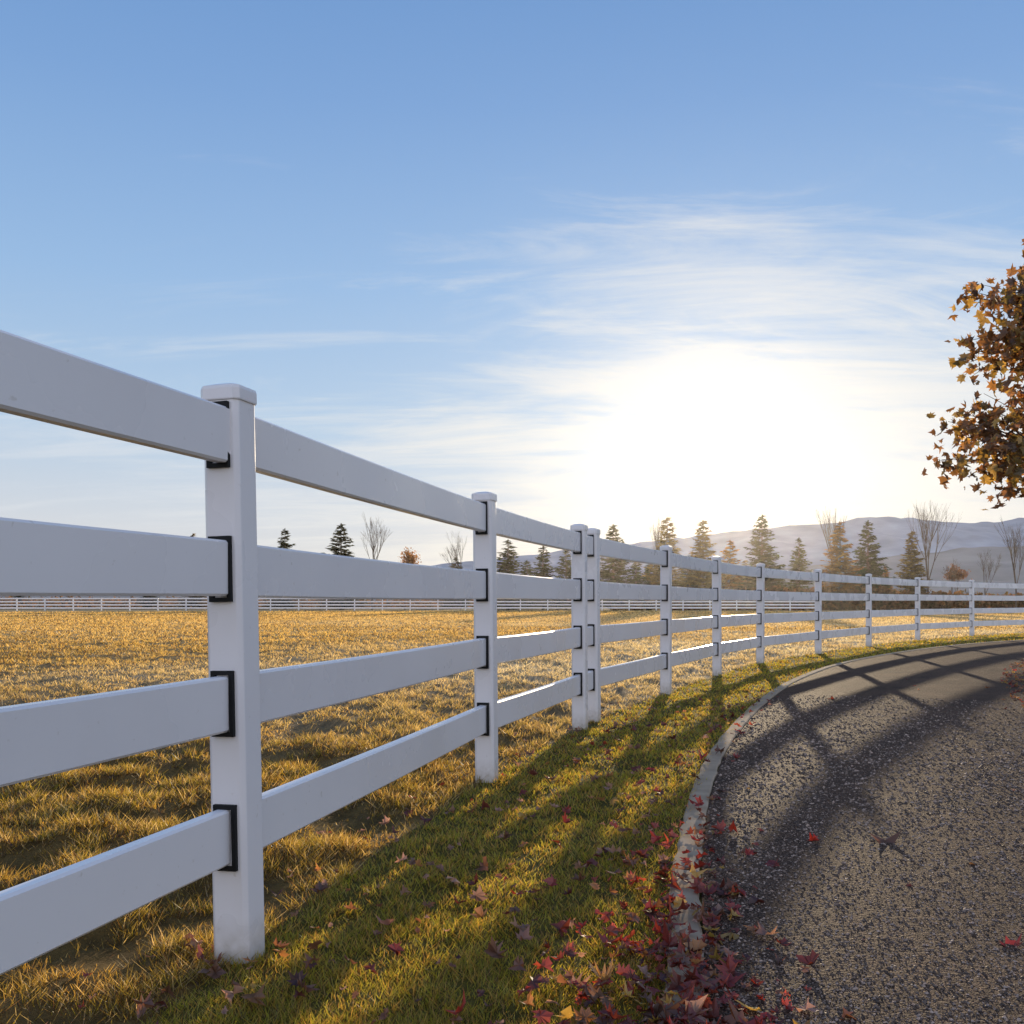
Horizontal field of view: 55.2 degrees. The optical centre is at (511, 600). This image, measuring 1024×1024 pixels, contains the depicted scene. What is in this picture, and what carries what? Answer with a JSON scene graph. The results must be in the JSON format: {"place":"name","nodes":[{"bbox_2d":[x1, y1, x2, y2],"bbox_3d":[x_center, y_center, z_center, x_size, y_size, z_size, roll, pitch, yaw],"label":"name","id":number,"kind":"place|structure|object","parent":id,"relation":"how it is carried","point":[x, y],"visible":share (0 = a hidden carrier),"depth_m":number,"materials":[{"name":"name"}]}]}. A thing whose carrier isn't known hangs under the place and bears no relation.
{"place":"outdoors","nodes":[
{"label":"outdoors","id":0,"kind":"place"},
{"bbox_2d":[0,602,1023,1023],"bbox_3d":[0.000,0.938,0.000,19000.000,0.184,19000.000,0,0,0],"label":"ground","id":1,"kind":"structure","parent":0,"point":[106,958],"depth_m":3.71,"materials":[{"name":"green plant"}]},
{"bbox_2d":[12,596,26,606],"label":"spruce tree","id":2,"kind":"object","parent":1,"relation":"on","point":[20,599],"visible":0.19,"depth_m":139.90,"materials":[{"name":"green plant"}]},
{"bbox_2d":[139,596,161,606],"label":"spruce tree","id":3,"kind":"object","parent":1,"relation":"on","point":[149,600],"visible":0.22,"depth_m":129.59,"materials":[{"name":"green plant"}]},
{"bbox_2d":[175,533,206,606],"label":"spruce tree","id":4,"kind":"object","parent":1,"relation":"on","point":[192,597],"visible":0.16,"depth_m":115.75,"materials":[{"name":"green plant"}]},
{"bbox_2d":[261,529,305,606],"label":"spruce tree","id":5,"kind":"object","parent":1,"relation":"on","point":[282,543],"visible":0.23,"depth_m":111.62,"materials":[{"name":"green plant"}]},
{"bbox_2d":[315,523,368,609],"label":"spruce tree","id":6,"kind":"object","parent":1,"relation":"on","point":[336,550],"visible":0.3,"depth_m":107.68,"materials":[{"name":"green plant"}]},
{"bbox_2d":[361,512,390,609],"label":"bare tree","id":7,"kind":"object","parent":1,"relation":"on","point":[373,537],"visible":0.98,"depth_m":105.52,"materials":[{"name":"brown plant"}]},
{"bbox_2d":[0,598,814,610],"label":"white vinyl fence","id":8,"kind":"object","parent":1,"relation":"on","point":[326,605],"visible":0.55,"depth_m":91.99,"materials":[{"name":"white plastic"}]},
{"bbox_2d":[398,547,421,609],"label":"autumn tree","id":9,"kind":"object","parent":1,"relation":"on","point":[409,558],"visible":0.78,"depth_m":108.17,"materials":[{"name":"orange plant"}]},
{"bbox_2d":[439,532,466,606],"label":"bare tree","id":10,"kind":"object","parent":1,"relation":"on","point":[456,552],"visible":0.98,"depth_m":109.53,"materials":[{"name":"brown plant"}]},
{"bbox_2d":[438,558,473,606],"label":"spruce tree","id":11,"kind":"object","parent":1,"relation":"on","point":[456,567],"visible":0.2,"depth_m":119.65,"materials":[{"name":"green plant"}]},
{"bbox_2d":[0,330,1023,974],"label":"white vinyl fence","id":12,"kind":"object","parent":1,"relation":"on","point":[230,568],"visible":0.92,"depth_m":2.53,"materials":[{"name":"white plastic"}]},
{"bbox_2d":[0,584,1023,609],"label":"scrub thicket","id":13,"kind":"object","parent":1,"relation":"on","point":[851,605],"visible":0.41,"depth_m":98.33,"materials":[{"name":"brown plant"}]},
{"bbox_2d":[496,539,535,609],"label":"spruce tree","id":14,"kind":"object","parent":1,"relation":"on","point":[505,567],"visible":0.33,"depth_m":103.69,"materials":[{"name":"green plant"}]},
{"bbox_2d":[520,561,540,600],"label":"spruce tree","id":15,"kind":"object","parent":1,"relation":"on","point":[524,568],"visible":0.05,"depth_m":119.98,"materials":[{"name":"green plant"}]},
{"bbox_2d":[526,546,564,609],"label":"spruce tree","id":16,"kind":"object","parent":1,"relation":"on","point":[542,569],"visible":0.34,"depth_m":107.70,"materials":[{"name":"green plant"}]},
{"bbox_2d":[553,550,570,606],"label":"spruce tree","id":17,"kind":"object","parent":1,"relation":"on","point":[567,570],"visible":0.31,"depth_m":111.81,"materials":[{"name":"green plant"}]},
{"bbox_2d":[600,524,636,608],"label":"spruce tree","id":18,"kind":"object","parent":1,"relation":"on","point":[617,567],"visible":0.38,"depth_m":103.49,"materials":[{"name":"green plant"}]},
{"bbox_2d":[625,562,646,600],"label":"spruce tree","id":19,"kind":"object","parent":1,"relation":"on","point":[638,576],"visible":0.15,"depth_m":107.72,"materials":[{"name":"green plant"}]},
{"bbox_2d":[640,564,659,584],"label":"spruce tree","id":20,"kind":"object","parent":1,"relation":"on","point":[649,581],"visible":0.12,"depth_m":117.58,"materials":[{"name":"green plant"}]},
{"bbox_2d":[649,515,665,584],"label":"bare tree","id":21,"kind":"object","parent":1,"relation":"on","point":[654,538],"visible":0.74,"depth_m":111.97,"materials":[{"name":"brown plant"}]},
{"bbox_2d":[641,517,688,605],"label":"spruce tree","id":22,"kind":"object","parent":1,"relation":"on","point":[675,575],"visible":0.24,"depth_m":103.70,"materials":[{"name":"green plant"}]},
{"bbox_2d":[676,555,699,587],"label":"spruce tree","id":23,"kind":"object","parent":1,"relation":"on","point":[688,577],"visible":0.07,"depth_m":115.62,"materials":[{"name":"green plant"}]},
{"bbox_2d":[679,520,727,600],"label":"spruce tree","id":24,"kind":"object","parent":1,"relation":"on","point":[703,581],"visible":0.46,"depth_m":103.65,"materials":[{"name":"green plant"}]},
{"bbox_2d":[711,540,752,608],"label":"spruce tree","id":25,"kind":"object","parent":1,"relation":"on","point":[732,579],"visible":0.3,"depth_m":109.56,"materials":[{"name":"green plant"}]},
{"bbox_2d":[739,560,750,589],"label":"spruce tree","id":26,"kind":"object","parent":1,"relation":"on","point":[745,564],"visible":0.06,"depth_m":119.88,"materials":[{"name":"green plant"}]},
{"bbox_2d":[733,514,790,609],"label":"spruce tree","id":27,"kind":"object","parent":1,"relation":"on","point":[765,558],"visible":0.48,"depth_m":101.66,"materials":[{"name":"green plant"}]},
{"bbox_2d":[782,537,814,609],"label":"spruce tree","id":28,"kind":"object","parent":1,"relation":"on","point":[799,565],"visible":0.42,"depth_m":107.71,"materials":[{"name":"green plant"}]},
{"bbox_2d":[813,506,845,584],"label":"bare tree","id":29,"kind":"object","parent":1,"relation":"on","point":[829,530],"visible":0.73,"depth_m":111.92,"materials":[{"name":"brown plant"}]},
{"bbox_2d":[665,640,1019,1023],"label":"concrete kerb","id":30,"kind":"structure","parent":1,"relation":"on","point":[703,790],"depth_m":4.19,"materials":[{"name":"grey concrete"}]},
{"bbox_2d":[820,522,866,607],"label":"spruce tree","id":31,"kind":"object","parent":1,"relation":"on","point":[836,567],"visible":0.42,"depth_m":101.57,"materials":[{"name":"green plant"}]},
{"bbox_2d":[850,520,896,608],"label":"spruce tree","id":32,"kind":"object","parent":1,"relation":"on","point":[872,568],"visible":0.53,"depth_m":103.63,"materials":[{"name":"green plant"}]},
{"bbox_2d":[880,566,893,607],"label":"spruce tree","id":33,"kind":"object","parent":1,"relation":"on","point":[888,574],"visible":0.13,"depth_m":117.82,"materials":[{"name":"green plant"}]},
{"bbox_2d":[894,531,932,607],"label":"spruce tree","id":34,"kind":"object","parent":1,"relation":"on","point":[909,562],"visible":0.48,"depth_m":103.76,"materials":[{"name":"green plant"}]},
{"bbox_2d":[905,502,960,601],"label":"bare tree","id":35,"kind":"object","parent":1,"relation":"on","point":[926,540],"visible":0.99,"depth_m":99.66,"materials":[{"name":"brown plant"}]},
{"bbox_2d":[943,560,960,592],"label":"bare tree","id":36,"kind":"object","parent":1,"relation":"on","point":[952,575],"visible":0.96,"depth_m":103.92,"materials":[{"name":"brown plant"}]},
{"bbox_2d":[943,564,971,590],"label":"autumn tree","id":37,"kind":"object","parent":1,"relation":"on","point":[959,576],"visible":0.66,"depth_m":107.59,"materials":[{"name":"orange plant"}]},
{"bbox_2d":[921,239,1023,509],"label":"maple tree","id":38,"kind":"object","parent":1,"relation":"on","point":[1009,450],"visible":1,"depth_m":7.51,"materials":[{"name":"orange plant"}]},
{"bbox_2d":[977,548,1002,594],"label":"bare tree","id":39,"kind":"object","parent":1,"relation":"on","point":[985,591],"visible":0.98,"depth_m":103.80,"materials":[{"name":"brown plant"}]},
{"bbox_2d":[996,521,1023,607],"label":"bare tree","id":40,"kind":"object","parent":1,"relation":"on","point":[1015,539],"visible":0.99,"depth_m":95.73,"materials":[{"name":"brown plant"}]},
{"bbox_2d":[0,546,1023,600],"bbox_3d":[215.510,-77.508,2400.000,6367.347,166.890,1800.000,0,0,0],"label":"foothills","id":41,"kind":"structure","parent":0,"point":[967,558],"depth_m":2151.92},
{"bbox_2d":[0,0,1023,565],"label":"sky","id":42,"kind":"structure","parent":0,"point":[598,264],"materials":[{"name":"blue"}]},
{"bbox_2d":[433,517,1023,579],"bbox_3d":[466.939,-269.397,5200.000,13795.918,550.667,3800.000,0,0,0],"label":"mountain range","id":43,"kind":"structure","parent":0,"point":[889,533],"depth_m":4839.99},
{"bbox_2d":[702,640,1023,1023],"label":"asphalt driveway","id":44,"kind":"structure","parent":0,"point":[967,672],"depth_m":3.74,"materials":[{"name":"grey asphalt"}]},
{"bbox_2d":[30,660,1023,1023],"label":"fallen leaves","id":45,"kind":"object","parent":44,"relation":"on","point":[668,1010],"visible":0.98,"depth_m":2.55,"materials":[{"name":"red plant"}]}
]}

